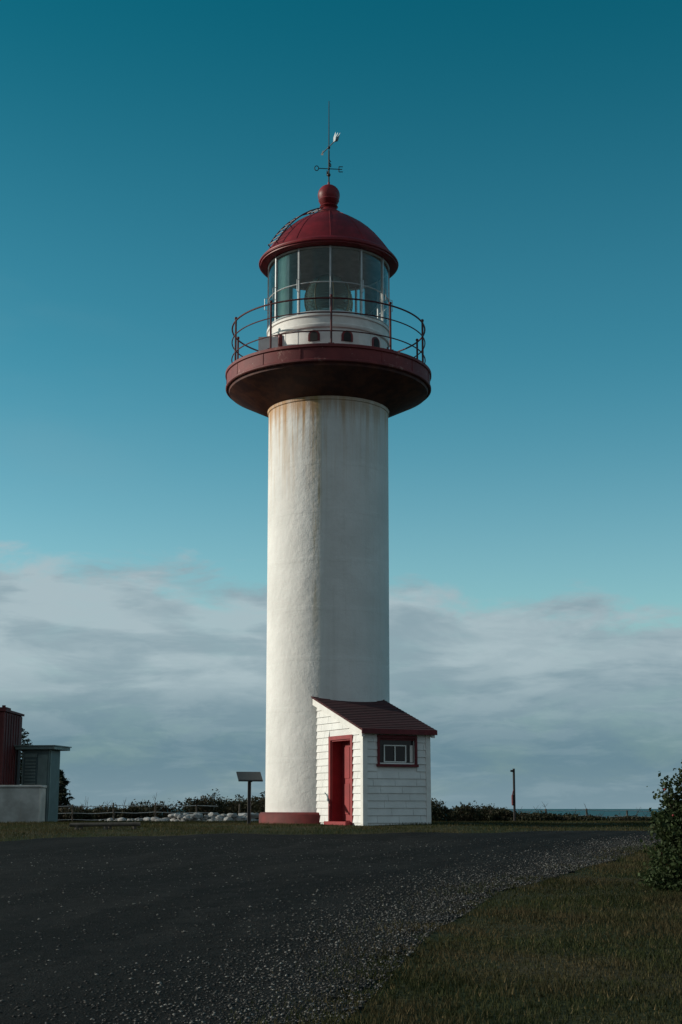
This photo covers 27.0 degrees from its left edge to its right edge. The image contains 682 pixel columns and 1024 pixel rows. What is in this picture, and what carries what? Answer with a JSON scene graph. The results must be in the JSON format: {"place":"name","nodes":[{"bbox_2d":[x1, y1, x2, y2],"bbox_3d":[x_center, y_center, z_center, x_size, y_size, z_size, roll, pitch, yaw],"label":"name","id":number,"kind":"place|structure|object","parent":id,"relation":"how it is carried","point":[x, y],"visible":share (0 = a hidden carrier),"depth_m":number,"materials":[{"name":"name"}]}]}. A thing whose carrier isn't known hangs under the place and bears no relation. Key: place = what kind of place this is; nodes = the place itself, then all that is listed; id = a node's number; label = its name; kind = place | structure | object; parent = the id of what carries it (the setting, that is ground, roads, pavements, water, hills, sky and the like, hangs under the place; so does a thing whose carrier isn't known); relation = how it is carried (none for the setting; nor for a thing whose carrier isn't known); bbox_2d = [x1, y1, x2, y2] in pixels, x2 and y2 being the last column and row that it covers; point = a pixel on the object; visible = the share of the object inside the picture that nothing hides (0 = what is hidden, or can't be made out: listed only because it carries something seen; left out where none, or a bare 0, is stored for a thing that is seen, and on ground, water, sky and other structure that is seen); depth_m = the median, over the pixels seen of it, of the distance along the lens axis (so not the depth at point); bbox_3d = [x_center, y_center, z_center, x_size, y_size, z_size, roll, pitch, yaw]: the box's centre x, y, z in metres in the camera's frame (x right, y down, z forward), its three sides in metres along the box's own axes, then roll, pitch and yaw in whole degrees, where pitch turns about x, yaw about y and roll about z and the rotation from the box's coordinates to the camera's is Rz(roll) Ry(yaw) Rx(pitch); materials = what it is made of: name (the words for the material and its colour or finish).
{"place":"outdoors","nodes":[
{"label":"outdoors","id":0,"kind":"place"},
{"bbox_2d":[0,830,660,1023],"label":"road","id":1,"kind":"structure","parent":0,"point":[141,918],"depth_m":14.27,"materials":[{"name":"grey asphalt"}]},
{"bbox_2d":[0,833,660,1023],"bbox_3d":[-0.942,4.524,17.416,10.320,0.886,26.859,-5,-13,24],"label":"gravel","id":2,"kind":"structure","parent":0,"point":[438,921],"depth_m":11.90,"materials":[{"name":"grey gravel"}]},
{"bbox_2d":[0,819,681,1023],"bbox_3d":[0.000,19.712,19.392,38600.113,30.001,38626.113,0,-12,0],"label":"ground","id":3,"kind":"structure","parent":0,"point":[531,988],"depth_m":11.14,"materials":[{"name":"green plant"}]},
{"bbox_2d":[0,705,24,784],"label":"red equipment hut","id":4,"kind":"object","parent":3,"relation":"on","point":[10,732],"visible":0.77,"depth_m":38.69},
{"bbox_2d":[0,785,46,822],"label":"block","id":5,"kind":"structure","parent":3,"relation":"on","point":[22,803],"depth_m":35.91,"materials":[{"name":"concrete"}]},
{"bbox_2d":[19,728,32,784],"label":"spruce tree","id":6,"kind":"object","parent":3,"relation":"on","point":[24,736],"visible":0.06,"depth_m":53.41,"materials":[{"name":"green plant"}]},
{"bbox_2d":[14,745,71,821],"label":"utility shed","id":7,"kind":"structure","parent":3,"relation":"on","point":[40,764],"depth_m":39.19,"materials":[{"name":"grey wood"}]},
{"bbox_2d":[58,770,75,808],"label":"spruce tree","id":8,"kind":"object","parent":3,"relation":"on","point":[63,783],"visible":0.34,"depth_m":53.88,"materials":[{"name":"green plant"}]},
{"bbox_2d":[69,822,140,829],"bbox_3d":[-4.852,6.558,29.478,1.473,0.255,0.480,-1,-12,4],"label":"timber barrier","id":9,"kind":"object","parent":3,"relation":"on","point":[105,826],"visible":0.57,"depth_m":29.29,"materials":[{"name":"brown wood"}]},
{"bbox_2d":[58,803,240,821],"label":"fence","id":10,"kind":"object","parent":3,"relation":"on","point":[113,812],"visible":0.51,"depth_m":44.51,"materials":[{"name":"wood"}]},
{"bbox_2d":[58,789,264,821],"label":"coastal shrubs","id":11,"kind":"object","parent":3,"relation":"on","point":[133,811],"visible":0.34,"depth_m":45.88,"materials":[{"name":"green plant"}]},
{"bbox_2d":[100,812,258,821],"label":"rock wall","id":12,"kind":"structure","parent":3,"relation":"on","point":[211,816],"depth_m":42.50,"materials":[{"name":"grey stone"}]},
{"bbox_2d":[236,772,262,823],"bbox_3d":[-2.150,6.751,33.324,0.580,1.317,0.351,3,-12,-14],"label":"information sign","id":13,"kind":"object","parent":3,"relation":"on","point":[249,777],"visible":0.84,"depth_m":33.31,"materials":[{"name":"black metal"}]},
{"bbox_2d":[225,132,430,824],"bbox_3d":[-0.330,-1.666,37.117,5.420,19.680,5.420,0,-12,0],"label":"lighthouse","id":14,"kind":"object","parent":3,"relation":"on","point":[329,383],"visible":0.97,"depth_m":35.51,"materials":[{"name":"white paint"}]},
{"bbox_2d":[258,335,281,350],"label":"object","id":15,"kind":"structure","parent":14,"relation":"in","point":[263,344],"depth_m":36.58,"materials":[{"name":"grey paint"}]},
{"bbox_2d":[311,696,436,825],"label":"entrance shed","id":16,"kind":"structure","parent":3,"relation":"on","point":[373,764],"depth_m":32.47,"materials":[{"name":"white wood"}]},
{"bbox_2d":[342,741,349,820],"bbox_3d":[0.256,6.216,32.905,0.062,1.810,0.960,6,-13,-26],"label":"door leaf","id":17,"kind":"structure","parent":16,"relation":"in","point":[345,745],"depth_m":33.11,"materials":[{"name":"red paint"}]},
{"bbox_2d":[380,740,412,762],"bbox_3d":[1.240,5.452,32.398,0.920,0.579,0.025,6,-13,-26],"label":"window frame","id":18,"kind":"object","parent":16,"relation":"in","point":[389,750],"depth_m":32.39,"materials":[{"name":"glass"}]},
{"bbox_2d":[510,769,515,820],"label":"marker pole","id":19,"kind":"object","parent":3,"relation":"on","point":[513,801],"visible":0.93,"depth_m":43.10,"materials":[{"name":"red metal"}]},
{"bbox_2d":[431,798,652,821],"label":"coastal shrubs","id":20,"kind":"object","parent":3,"relation":"on","point":[467,813],"visible":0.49,"depth_m":44.20,"materials":[{"name":"green plant"}]},
{"bbox_2d":[509,809,659,816],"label":"wire fence","id":21,"kind":"object","parent":3,"relation":"on","point":[593,810],"visible":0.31,"depth_m":45.50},
{"bbox_2d":[638,762,681,891],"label":"bush","id":22,"kind":"object","parent":3,"relation":"on","point":[666,872],"visible":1,"depth_m":16.46,"materials":[{"name":"green plant"}]},
{"bbox_2d":[0,0,681,808],"label":"sky","id":23,"kind":"structure","parent":0,"point":[518,163],"materials":[{"name":"blue"}]},
{"bbox_2d":[159,809,659,817],"bbox_3d":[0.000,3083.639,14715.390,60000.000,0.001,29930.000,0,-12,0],"label":"sea","id":24,"kind":"structure","parent":0,"point":[612,812],"depth_m":8829.84,"materials":[{"name":"liquid"}]}
]}

